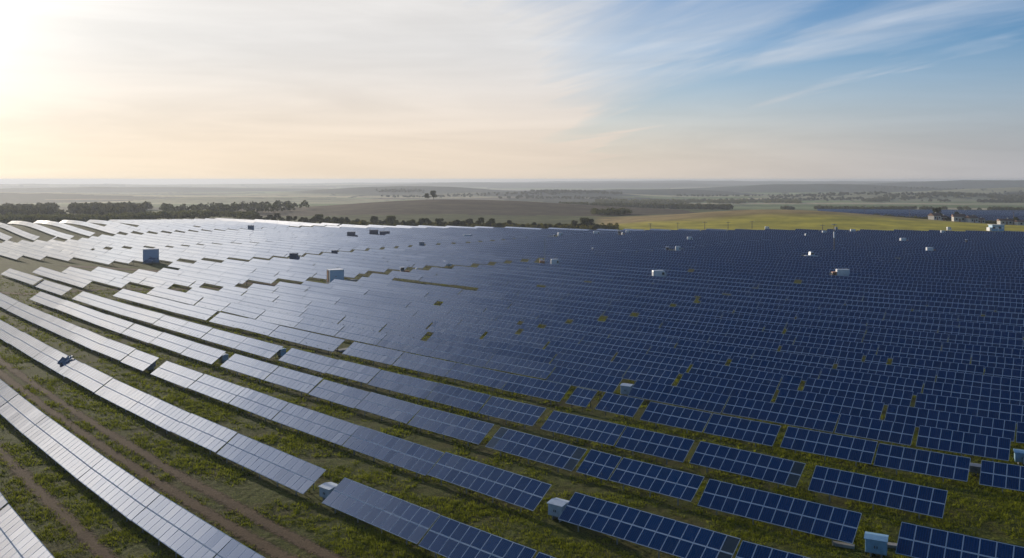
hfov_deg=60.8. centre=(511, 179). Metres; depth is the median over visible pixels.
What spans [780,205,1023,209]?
woodland
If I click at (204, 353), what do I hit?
solar table
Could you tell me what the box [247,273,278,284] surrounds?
solar table
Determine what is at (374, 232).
cabin
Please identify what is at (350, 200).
ground
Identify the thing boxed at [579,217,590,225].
broadleaf tree
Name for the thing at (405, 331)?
solar table
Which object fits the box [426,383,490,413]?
solar table
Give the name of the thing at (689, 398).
solar table
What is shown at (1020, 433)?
solar table
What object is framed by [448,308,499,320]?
solar table
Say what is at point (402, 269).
tractor
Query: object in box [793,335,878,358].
solar table
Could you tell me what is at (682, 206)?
woodland
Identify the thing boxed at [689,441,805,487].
solar table
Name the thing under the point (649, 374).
solar table
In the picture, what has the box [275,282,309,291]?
solar table
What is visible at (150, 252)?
shipping container
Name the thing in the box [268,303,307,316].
solar table
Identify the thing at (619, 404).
solar table
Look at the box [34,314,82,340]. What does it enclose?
solar table
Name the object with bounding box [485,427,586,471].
solar table
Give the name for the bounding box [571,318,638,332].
solar table
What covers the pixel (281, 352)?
inverter box
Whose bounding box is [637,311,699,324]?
solar table
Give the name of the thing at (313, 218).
broadleaf tree
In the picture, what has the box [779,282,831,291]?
solar table
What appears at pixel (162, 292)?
solar table
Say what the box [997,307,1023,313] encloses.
solar table
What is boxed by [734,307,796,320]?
solar table
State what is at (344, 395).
solar table
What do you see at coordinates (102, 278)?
solar table
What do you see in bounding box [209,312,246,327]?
solar table
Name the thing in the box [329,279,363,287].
solar table
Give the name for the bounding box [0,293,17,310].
solar table
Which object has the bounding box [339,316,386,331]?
solar table
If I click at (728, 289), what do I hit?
solar table
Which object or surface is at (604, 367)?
solar table
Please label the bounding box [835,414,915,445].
solar table
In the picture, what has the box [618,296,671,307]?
solar table
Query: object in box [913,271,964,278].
solar table
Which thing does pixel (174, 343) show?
solar table
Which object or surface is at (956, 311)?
solar table
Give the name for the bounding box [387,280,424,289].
solar table
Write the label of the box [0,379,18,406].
solar table
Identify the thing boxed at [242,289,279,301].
solar table
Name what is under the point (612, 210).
woodland
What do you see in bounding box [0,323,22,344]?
solar table
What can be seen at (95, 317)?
solar table
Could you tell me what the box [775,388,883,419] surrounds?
solar table
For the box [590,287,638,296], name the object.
solar table
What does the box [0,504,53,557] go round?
solar table
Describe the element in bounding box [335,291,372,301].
solar table
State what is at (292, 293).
solar table
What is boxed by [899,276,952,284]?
solar table
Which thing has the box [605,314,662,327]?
solar table
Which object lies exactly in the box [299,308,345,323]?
solar table
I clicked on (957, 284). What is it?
solar table
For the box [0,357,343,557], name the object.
dirt track
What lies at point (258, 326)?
solar table
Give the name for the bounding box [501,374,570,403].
solar table
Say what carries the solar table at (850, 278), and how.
on the ground at (350, 200)
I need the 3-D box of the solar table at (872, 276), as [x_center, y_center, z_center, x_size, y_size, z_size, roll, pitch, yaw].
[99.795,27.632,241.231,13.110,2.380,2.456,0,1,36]
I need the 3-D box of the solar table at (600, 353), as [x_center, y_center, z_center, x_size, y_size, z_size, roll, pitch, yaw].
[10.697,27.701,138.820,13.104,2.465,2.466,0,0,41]
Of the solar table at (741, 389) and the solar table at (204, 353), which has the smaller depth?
the solar table at (741, 389)
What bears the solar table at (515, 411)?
on the ground at (350, 200)
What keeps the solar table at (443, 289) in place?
on the ground at (350, 200)
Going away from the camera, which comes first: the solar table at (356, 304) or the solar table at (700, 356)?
the solar table at (700, 356)
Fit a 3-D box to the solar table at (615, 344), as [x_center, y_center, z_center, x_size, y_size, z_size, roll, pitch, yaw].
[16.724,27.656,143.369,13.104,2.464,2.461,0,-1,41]
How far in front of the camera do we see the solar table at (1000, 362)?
129.38 m
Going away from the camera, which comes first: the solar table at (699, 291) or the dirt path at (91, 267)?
the solar table at (699, 291)
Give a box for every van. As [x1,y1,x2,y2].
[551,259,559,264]
[652,270,665,276]
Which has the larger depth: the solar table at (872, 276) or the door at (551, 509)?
the solar table at (872, 276)
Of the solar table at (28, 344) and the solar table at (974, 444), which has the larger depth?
the solar table at (28, 344)
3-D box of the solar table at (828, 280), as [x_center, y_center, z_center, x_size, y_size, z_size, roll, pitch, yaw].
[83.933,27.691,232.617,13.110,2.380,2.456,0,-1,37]
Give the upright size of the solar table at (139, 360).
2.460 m
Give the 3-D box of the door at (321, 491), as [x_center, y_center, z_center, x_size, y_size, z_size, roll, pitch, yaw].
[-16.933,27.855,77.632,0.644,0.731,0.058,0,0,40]
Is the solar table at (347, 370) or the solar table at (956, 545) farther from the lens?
the solar table at (347, 370)
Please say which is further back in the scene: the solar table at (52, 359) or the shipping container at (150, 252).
the shipping container at (150, 252)
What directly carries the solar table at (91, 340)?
on the ground at (350, 200)
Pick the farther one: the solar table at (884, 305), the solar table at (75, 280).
the solar table at (75, 280)
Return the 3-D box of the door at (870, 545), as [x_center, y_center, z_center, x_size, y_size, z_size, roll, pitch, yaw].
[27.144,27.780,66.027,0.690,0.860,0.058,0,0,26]
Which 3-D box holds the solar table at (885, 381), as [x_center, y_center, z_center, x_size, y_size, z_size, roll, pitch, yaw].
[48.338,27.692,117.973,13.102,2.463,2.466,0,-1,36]
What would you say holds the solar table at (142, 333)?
on the ground at (350, 200)
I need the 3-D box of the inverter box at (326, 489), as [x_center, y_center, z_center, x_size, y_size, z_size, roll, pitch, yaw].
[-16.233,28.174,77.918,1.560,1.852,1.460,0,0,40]
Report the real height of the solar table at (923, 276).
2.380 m
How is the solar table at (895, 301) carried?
on the ground at (350, 200)
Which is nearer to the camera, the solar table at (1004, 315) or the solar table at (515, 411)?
the solar table at (515, 411)
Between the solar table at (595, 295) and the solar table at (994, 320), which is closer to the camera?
the solar table at (994, 320)
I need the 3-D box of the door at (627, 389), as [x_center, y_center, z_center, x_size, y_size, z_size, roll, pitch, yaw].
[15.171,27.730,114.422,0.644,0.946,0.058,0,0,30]
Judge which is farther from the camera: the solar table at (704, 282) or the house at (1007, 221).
the house at (1007, 221)
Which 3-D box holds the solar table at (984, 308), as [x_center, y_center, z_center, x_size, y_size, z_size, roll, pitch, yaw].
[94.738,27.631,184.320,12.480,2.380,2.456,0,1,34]
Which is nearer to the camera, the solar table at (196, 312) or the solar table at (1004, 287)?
the solar table at (196, 312)
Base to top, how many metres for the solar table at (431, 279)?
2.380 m
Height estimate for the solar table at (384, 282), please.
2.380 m
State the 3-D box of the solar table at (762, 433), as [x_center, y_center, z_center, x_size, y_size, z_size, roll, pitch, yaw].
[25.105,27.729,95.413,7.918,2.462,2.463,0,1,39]
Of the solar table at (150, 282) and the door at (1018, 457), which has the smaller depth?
the door at (1018, 457)
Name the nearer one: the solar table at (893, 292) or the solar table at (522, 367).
the solar table at (522, 367)
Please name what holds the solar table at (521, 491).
on the ground at (350, 200)
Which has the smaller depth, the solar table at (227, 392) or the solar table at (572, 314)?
the solar table at (227, 392)
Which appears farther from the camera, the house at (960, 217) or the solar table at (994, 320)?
the house at (960, 217)
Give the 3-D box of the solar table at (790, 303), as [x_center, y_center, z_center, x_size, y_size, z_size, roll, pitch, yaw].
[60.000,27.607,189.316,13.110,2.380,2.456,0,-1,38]
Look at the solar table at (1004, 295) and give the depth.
202.29 m
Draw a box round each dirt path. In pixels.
[0,283,301,294]
[64,265,277,284]
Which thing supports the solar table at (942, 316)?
on the ground at (350, 200)
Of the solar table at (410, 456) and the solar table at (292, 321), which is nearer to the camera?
the solar table at (410, 456)
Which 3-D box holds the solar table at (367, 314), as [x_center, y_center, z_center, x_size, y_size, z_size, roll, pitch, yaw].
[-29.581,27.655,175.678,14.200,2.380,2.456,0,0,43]
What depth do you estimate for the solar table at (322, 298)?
198.78 m
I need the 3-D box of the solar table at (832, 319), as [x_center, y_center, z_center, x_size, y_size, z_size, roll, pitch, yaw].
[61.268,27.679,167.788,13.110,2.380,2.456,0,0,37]
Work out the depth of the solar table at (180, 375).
122.32 m
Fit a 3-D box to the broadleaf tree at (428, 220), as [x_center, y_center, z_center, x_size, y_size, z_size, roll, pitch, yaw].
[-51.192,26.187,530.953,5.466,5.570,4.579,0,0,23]
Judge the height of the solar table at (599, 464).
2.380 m
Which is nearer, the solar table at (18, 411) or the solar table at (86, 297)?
the solar table at (18, 411)
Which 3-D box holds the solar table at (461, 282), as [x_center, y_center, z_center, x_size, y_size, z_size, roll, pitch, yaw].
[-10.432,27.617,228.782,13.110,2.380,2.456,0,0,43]
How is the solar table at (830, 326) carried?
on the ground at (350, 200)
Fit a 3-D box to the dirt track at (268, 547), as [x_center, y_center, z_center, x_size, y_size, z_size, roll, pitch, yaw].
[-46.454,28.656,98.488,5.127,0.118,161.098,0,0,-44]
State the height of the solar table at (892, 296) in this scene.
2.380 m
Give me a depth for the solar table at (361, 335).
152.45 m
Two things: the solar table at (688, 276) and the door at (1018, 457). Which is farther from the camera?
the solar table at (688, 276)
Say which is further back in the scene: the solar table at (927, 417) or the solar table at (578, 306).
the solar table at (578, 306)
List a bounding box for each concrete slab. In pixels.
[833,541,854,548]
[887,542,896,548]
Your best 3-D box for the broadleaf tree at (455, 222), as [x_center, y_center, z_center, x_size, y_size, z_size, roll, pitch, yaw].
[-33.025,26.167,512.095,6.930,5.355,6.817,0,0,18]
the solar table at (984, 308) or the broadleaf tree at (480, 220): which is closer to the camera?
the solar table at (984, 308)
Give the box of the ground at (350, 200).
[0,180,1023,557]
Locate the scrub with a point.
(608, 225)
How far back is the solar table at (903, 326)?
160.49 m
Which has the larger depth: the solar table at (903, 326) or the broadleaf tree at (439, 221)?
the broadleaf tree at (439, 221)
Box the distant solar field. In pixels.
[817,209,1023,220]
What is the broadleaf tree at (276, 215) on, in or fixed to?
on the ground at (350, 200)
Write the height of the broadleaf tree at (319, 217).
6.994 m
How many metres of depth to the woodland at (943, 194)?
2066.46 m
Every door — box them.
[319,488,323,496]
[324,489,328,497]
[548,504,554,515]
[555,506,561,516]
[625,387,629,393]
[866,540,874,552]
[876,542,885,554]
[969,467,975,472]
[1015,453,1022,461]
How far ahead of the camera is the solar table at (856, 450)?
89.53 m
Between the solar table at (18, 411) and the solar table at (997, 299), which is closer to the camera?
the solar table at (18, 411)
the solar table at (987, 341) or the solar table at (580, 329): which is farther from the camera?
the solar table at (580, 329)
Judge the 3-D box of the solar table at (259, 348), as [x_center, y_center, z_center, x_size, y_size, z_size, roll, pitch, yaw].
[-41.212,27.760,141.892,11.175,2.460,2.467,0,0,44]
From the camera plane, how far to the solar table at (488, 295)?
205.03 m
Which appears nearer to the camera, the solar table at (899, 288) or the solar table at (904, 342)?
the solar table at (904, 342)
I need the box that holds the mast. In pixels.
[832,224,837,249]
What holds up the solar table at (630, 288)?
on the ground at (350, 200)
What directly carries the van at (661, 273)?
on the ground at (350, 200)
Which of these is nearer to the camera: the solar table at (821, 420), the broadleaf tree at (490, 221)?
the solar table at (821, 420)
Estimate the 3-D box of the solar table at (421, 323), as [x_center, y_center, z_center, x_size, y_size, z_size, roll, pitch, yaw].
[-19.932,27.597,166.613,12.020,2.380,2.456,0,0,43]
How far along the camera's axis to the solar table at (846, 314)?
173.75 m
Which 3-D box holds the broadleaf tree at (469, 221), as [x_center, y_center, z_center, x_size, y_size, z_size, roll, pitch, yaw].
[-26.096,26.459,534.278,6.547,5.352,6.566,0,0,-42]
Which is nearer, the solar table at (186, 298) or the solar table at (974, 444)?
the solar table at (974, 444)
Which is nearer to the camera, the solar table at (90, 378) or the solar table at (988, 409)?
the solar table at (988, 409)
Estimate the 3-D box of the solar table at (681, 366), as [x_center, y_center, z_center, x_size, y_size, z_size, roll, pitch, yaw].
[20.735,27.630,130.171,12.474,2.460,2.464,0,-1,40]
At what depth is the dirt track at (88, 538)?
75.52 m
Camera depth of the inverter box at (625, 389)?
114.72 m
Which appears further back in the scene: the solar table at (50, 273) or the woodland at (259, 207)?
the woodland at (259, 207)
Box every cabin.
[248,225,253,230]
[289,253,297,258]
[347,232,354,236]
[369,230,377,234]
[379,231,389,234]
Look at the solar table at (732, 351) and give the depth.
139.62 m
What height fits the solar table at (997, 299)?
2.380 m
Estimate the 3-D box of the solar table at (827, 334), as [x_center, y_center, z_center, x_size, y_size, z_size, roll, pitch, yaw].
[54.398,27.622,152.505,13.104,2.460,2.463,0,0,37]
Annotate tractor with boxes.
[400,267,408,271]
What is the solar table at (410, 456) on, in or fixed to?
on the ground at (350, 200)
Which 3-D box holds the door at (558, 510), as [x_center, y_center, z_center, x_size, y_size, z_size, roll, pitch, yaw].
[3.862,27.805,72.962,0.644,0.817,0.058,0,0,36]
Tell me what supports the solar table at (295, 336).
on the ground at (350, 200)
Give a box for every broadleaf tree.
[264,215,272,219]
[273,213,280,220]
[286,216,292,220]
[311,215,319,222]
[315,214,324,223]
[324,216,331,222]
[330,216,338,222]
[336,217,344,223]
[370,216,378,223]
[386,215,397,223]
[407,219,416,225]
[417,218,425,224]
[424,218,431,223]
[430,190,436,199]
[435,218,444,224]
[451,220,459,225]
[465,218,472,223]
[475,217,484,224]
[485,218,495,225]
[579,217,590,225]
[587,219,594,225]
[932,207,942,216]
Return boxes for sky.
[0,0,1023,184]
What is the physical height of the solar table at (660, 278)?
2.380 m
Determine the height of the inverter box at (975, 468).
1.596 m
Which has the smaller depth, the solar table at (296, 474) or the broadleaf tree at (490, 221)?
the solar table at (296, 474)
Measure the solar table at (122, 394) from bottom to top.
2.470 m
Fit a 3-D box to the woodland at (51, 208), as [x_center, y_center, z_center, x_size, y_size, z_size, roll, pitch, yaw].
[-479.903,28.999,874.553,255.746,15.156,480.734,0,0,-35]
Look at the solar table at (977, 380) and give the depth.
117.00 m
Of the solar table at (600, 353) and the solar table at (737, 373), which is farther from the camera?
the solar table at (600, 353)
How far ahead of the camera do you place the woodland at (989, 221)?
631.35 m
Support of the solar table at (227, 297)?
on the ground at (350, 200)
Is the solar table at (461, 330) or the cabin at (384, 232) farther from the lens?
the cabin at (384, 232)
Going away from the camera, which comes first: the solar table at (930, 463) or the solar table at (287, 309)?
the solar table at (930, 463)
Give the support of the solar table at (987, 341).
on the ground at (350, 200)
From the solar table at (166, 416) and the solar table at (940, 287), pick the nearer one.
the solar table at (166, 416)
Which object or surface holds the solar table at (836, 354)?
on the ground at (350, 200)
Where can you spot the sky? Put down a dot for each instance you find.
(160, 92)
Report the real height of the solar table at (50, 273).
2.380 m
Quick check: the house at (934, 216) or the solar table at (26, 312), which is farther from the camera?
the house at (934, 216)
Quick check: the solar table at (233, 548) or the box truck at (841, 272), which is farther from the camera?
the box truck at (841, 272)
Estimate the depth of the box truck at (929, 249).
328.96 m
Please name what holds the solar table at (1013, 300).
on the ground at (350, 200)
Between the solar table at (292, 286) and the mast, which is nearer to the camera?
the solar table at (292, 286)
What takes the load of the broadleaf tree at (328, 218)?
on the ground at (350, 200)
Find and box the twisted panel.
[57,355,72,364]
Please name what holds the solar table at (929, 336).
on the ground at (350, 200)
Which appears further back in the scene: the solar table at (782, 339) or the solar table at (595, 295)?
the solar table at (595, 295)
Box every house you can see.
[927,212,941,219]
[951,213,965,221]
[965,215,978,222]
[978,217,985,222]
[996,218,1013,224]
[1013,220,1023,224]
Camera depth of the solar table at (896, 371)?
123.66 m
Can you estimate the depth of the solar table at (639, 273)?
252.88 m
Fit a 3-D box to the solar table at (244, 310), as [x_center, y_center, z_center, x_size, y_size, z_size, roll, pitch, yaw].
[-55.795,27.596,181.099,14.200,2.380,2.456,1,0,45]
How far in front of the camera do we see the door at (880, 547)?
65.74 m
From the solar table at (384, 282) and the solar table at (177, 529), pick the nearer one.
the solar table at (177, 529)
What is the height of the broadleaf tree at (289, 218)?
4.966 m
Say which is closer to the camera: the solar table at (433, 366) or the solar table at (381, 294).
the solar table at (433, 366)
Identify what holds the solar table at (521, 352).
on the ground at (350, 200)
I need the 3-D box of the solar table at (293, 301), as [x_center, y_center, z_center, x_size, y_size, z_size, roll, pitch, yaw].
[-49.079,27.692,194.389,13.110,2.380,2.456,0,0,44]
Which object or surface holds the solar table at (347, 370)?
on the ground at (350, 200)
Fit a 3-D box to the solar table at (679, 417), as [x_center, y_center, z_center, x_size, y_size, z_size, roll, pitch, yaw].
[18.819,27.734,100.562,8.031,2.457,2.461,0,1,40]
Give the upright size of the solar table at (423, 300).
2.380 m
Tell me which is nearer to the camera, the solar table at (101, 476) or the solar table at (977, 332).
the solar table at (101, 476)
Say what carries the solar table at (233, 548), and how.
on the ground at (350, 200)
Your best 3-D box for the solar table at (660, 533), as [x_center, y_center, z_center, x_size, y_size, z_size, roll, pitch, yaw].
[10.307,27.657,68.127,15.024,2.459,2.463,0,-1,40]
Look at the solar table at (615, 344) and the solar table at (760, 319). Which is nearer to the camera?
the solar table at (615, 344)
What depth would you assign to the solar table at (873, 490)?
76.31 m
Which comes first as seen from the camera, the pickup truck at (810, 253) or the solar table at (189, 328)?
the solar table at (189, 328)
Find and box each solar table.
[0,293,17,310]
[0,320,6,327]
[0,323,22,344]
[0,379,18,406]
[0,394,46,435]
[0,492,7,508]
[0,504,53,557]
[1,269,42,286]
[7,302,46,322]
[9,332,48,359]
[23,416,103,480]
[30,291,64,308]
[32,267,65,280]
[34,280,71,295]
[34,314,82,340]
[39,349,82,378]
[55,300,107,325]
[59,274,91,288]
[66,363,112,393]
[69,328,107,351]
[72,291,99,303]
[78,457,160,521]
[89,273,115,285]
[89,296,133,316]
[94,339,135,362]
[94,378,146,411]
[96,315,133,334]
[113,289,162,305]
[120,349,158,370]
[121,324,162,344]
[123,306,164,325]
[128,394,190,433]
[131,495,232,557]
[139,277,166,286]
[147,287,177,298]
[150,273,174,280]
[150,332,193,355]
[151,361,202,389]
[152,298,187,314]
[153,315,188,330]
[157,268,183,275]
[169,276,195,287]
[169,291,202,304]
[170,413,237,454]
[176,321,211,339]
[178,305,216,320]
[181,342,225,364]
[186,286,217,297]
[188,374,244,405]
[194,297,229,312]
[196,275,222,284]
[200,328,247,349]
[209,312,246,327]
[210,291,245,303]
[214,539,264,557]
[217,433,325,495]
[219,285,247,294]
[220,354,278,381]
[222,303,265,318]
[229,388,288,420]
[235,337,282,359]
[236,318,279,335]
[238,297,275,310]
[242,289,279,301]
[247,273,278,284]
[247,283,277,292]
[255,311,303,327]
[264,366,322,395]
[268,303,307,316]
[269,326,310,344]
[272,403,359,446]
[273,288,308,298]
[273,295,311,307]
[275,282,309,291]
[279,348,337,372]
[287,268,317,276]
[294,318,344,335]
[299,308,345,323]
[299,333,344,353]
[301,281,333,289]
[302,293,341,303]
[305,287,338,295]
[305,301,347,313]
[308,379,369,409]
[322,478,439,544]
[325,359,380,386]
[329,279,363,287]
[330,285,368,294]
[334,326,386,344]
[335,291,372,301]
[335,298,377,309]
[337,265,370,273]
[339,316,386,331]
[341,307,390,321]
[342,342,402,366]
[342,426,443,476]
[355,392,422,424]
[357,277,392,285]
[360,283,393,292]
[365,290,400,298]
[368,370,438,400]
[377,334,438,355]
[380,323,428,339]
[384,314,433,328]
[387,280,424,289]
[388,271,424,280]
[389,287,429,296]
[393,352,455,378]
[398,294,437,304]
[406,302,452,313]
[408,406,493,446]
[418,515,536,557]
[419,275,457,284]
[421,284,461,294]
[424,291,471,303]
[426,331,493,351]
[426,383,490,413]
[427,321,486,338]
[427,452,551,512]
[429,344,493,366]
[445,363,512,390]
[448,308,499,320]
[452,278,492,287]
[458,289,505,299]
[458,317,521,333]
[479,396,545,428]
[482,330,549,348]
[484,355,556,379]
[485,341,556,363]
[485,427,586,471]
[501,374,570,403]
[520,326,584,343]
[536,313,568,326]
[541,411,625,447]
[544,321,612,337]
[545,340,617,360]
[547,366,622,394]
[550,300,608,314]
[550,353,629,377]
[551,307,601,320]
[558,492,740,557]
[561,295,611,305]
[566,387,596,410]
[568,291,620,304]
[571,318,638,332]
[576,449,621,482]
[579,335,651,353]
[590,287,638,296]
[595,392,643,418]
[601,284,651,292]
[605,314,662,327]
[606,301,659,312]
[608,330,679,347]
[609,269,650,276]
[609,457,703,504]
[612,276,653,283]
[612,350,691,374]
[615,426,694,463]
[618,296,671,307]
[622,365,679,384]
[627,380,728,412]
[634,282,677,291]
[635,326,710,342]
[637,292,696,303]
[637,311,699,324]
[638,275,681,282]
[640,402,711,432]
[647,345,729,364]
[650,288,695,296]
[653,280,700,287]
[657,306,722,318]
[659,321,728,336]
[666,273,709,279]
[675,301,734,314]
[675,339,754,358]
[676,286,723,296]
[677,372,776,401]
[680,278,727,286]
[689,361,782,385]
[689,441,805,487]
[696,317,765,330]
[698,293,760,302]
[698,479,861,543]
[699,284,749,293]
[700,298,758,310]
[703,413,780,446]
[707,335,779,351]
[708,273,753,279]
[709,277,759,287]
[721,312,787,326]
[722,396,839,432]
[726,328,796,345]
[729,356,821,382]
[731,291,786,301]
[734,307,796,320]
[736,541,808,557]
[738,272,783,279]
[749,288,803,298]
[752,349,835,373]
[757,298,820,308]
[757,303,821,316]
[758,285,806,294]
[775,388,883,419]
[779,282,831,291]
[780,344,863,363]
[780,426,877,465]
[785,319,866,336]
[785,326,863,341]
[787,295,844,304]
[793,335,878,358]
[797,313,867,325]
[801,277,853,283]
[802,280,854,288]
[803,292,862,303]
[803,378,913,406]
[807,288,863,296]
[808,465,947,519]
[819,303,885,317]
[819,368,923,395]
[820,309,883,322]
[827,275,877,281]
[831,286,883,295]
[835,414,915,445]
[836,359,936,384]
[846,300,911,310]
[849,273,898,280]
[853,280,907,286]
[855,284,915,292]
[862,297,926,309]
[862,334,941,349]
[864,293,920,300]
[866,319,938,332]
[866,327,948,344]
[874,443,970,482]
[877,278,931,285]
[877,344,970,363]
[883,290,944,298]
[883,315,959,329]
[885,404,1015,441]
[886,309,957,320]
[891,356,983,378]
[895,522,1023,557]
[898,273,949,278]
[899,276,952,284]
[907,284,970,291]
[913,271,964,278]
[913,305,981,318]
[915,393,1023,423]
[916,288,976,297]
[916,425,1010,461]
[920,296,986,305]
[923,381,1023,409]
[928,302,994,314]
[932,282,984,290]
[936,370,1023,391]
[938,326,1022,341]
[942,342,1023,358]
[945,294,1009,304]
[948,334,1023,348]
[950,276,1004,282]
[953,280,1010,285]
[958,315,1023,325]
[959,321,1023,337]
[971,287,1023,295]
[971,354,1023,369]
[978,292,1023,301]
[979,460,1023,491]
[985,284,1023,289]
[985,311,1023,319]
[985,366,1023,381]
[987,301,1023,311]
[990,273,1023,277]
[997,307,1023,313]
[1005,279,1023,285]
[1011,283,1023,286]
[1011,298,1023,302]
[1016,422,1023,442]
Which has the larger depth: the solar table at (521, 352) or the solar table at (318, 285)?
the solar table at (318, 285)
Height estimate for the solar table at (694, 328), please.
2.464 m
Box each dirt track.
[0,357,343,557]
[0,368,297,557]
[0,443,117,557]
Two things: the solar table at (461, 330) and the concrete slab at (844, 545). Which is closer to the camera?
the concrete slab at (844, 545)
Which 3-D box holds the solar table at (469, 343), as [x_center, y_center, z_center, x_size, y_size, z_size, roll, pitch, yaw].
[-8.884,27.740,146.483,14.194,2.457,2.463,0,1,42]
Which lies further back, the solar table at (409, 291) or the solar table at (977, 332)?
the solar table at (409, 291)
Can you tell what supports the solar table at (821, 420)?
on the ground at (350, 200)
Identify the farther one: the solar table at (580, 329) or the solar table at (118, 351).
the solar table at (580, 329)
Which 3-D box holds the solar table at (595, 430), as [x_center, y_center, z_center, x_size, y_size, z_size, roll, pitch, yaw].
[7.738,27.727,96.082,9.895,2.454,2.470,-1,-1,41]
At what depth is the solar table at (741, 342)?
143.62 m
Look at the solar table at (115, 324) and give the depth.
164.53 m
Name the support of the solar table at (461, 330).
on the ground at (350, 200)
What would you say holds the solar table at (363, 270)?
on the ground at (350, 200)
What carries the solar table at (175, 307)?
on the ground at (350, 200)
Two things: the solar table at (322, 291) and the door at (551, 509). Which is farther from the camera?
the solar table at (322, 291)
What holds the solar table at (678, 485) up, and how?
on the ground at (350, 200)
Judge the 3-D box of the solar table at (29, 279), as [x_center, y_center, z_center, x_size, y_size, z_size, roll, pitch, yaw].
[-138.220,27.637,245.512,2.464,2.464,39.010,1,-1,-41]
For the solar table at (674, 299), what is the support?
on the ground at (350, 200)
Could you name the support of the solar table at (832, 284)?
on the ground at (350, 200)
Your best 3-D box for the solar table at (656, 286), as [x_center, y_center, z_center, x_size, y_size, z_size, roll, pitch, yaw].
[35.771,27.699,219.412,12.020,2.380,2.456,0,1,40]
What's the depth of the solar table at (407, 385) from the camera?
116.11 m
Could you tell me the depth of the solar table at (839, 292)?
207.72 m
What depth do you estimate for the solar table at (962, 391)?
110.97 m
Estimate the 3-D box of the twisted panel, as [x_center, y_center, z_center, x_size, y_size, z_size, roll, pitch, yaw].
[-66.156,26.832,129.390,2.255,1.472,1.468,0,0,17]
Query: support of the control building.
on the ground at (350, 200)
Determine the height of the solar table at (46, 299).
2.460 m
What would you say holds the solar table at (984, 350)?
on the ground at (350, 200)
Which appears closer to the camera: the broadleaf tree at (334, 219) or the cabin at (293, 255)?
the cabin at (293, 255)
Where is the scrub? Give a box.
[322,221,618,230]
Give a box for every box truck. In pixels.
[831,269,849,275]
[926,247,935,250]
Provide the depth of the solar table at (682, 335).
151.89 m
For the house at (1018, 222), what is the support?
on the ground at (350, 200)
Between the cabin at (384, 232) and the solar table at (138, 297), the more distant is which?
the cabin at (384, 232)
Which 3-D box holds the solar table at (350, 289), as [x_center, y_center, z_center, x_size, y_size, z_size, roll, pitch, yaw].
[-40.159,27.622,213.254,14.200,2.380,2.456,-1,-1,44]
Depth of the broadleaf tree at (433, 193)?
898.36 m
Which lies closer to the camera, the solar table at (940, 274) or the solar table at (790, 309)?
the solar table at (790, 309)
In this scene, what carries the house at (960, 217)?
on the ground at (350, 200)
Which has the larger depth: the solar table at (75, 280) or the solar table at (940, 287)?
the solar table at (75, 280)
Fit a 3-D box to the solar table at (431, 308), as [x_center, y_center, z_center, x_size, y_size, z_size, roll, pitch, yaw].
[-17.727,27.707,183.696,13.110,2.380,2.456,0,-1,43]
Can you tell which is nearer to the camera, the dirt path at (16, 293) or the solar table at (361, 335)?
the solar table at (361, 335)
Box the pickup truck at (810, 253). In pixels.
[804,251,816,255]
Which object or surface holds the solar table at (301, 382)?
on the ground at (350, 200)
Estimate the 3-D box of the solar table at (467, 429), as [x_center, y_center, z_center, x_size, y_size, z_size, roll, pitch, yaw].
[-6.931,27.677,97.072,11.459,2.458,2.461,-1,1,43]
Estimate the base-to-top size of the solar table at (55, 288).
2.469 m
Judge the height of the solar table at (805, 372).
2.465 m
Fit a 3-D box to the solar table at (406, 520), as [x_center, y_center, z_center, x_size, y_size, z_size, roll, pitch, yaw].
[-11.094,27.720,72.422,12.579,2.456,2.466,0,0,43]
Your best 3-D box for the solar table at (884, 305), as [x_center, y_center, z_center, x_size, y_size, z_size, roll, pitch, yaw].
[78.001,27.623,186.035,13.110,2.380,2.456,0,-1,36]
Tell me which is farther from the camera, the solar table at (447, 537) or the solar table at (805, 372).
the solar table at (805, 372)
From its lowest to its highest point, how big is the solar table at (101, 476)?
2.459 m
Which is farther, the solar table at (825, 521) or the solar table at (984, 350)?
the solar table at (984, 350)
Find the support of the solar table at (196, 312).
on the ground at (350, 200)
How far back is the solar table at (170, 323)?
165.56 m
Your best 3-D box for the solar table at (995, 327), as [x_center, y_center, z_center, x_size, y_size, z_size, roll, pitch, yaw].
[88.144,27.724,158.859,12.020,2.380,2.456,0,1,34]
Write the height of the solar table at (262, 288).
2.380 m
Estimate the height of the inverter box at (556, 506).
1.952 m
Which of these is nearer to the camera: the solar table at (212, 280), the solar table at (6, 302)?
the solar table at (6, 302)
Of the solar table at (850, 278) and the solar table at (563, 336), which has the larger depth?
the solar table at (850, 278)
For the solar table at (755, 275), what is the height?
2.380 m
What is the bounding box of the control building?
[987,224,1003,230]
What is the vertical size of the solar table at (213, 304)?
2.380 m
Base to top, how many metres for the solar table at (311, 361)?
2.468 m
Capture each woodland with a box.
[0,201,152,215]
[0,209,259,223]
[159,200,309,211]
[375,185,1023,202]
[559,201,733,209]
[590,207,632,214]
[594,198,801,203]
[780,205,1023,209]
[861,191,1023,201]
[873,214,996,223]
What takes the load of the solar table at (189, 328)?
on the ground at (350, 200)
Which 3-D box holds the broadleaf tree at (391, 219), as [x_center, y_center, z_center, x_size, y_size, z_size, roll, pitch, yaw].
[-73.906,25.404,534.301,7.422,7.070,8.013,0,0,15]
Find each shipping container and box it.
[142,248,158,263]
[326,268,343,283]
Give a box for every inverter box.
[146,361,155,369]
[219,353,228,362]
[277,348,285,357]
[318,482,337,500]
[547,497,568,521]
[620,383,633,396]
[864,531,888,557]
[969,463,980,476]
[1013,449,1023,464]
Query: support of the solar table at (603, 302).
on the ground at (350, 200)

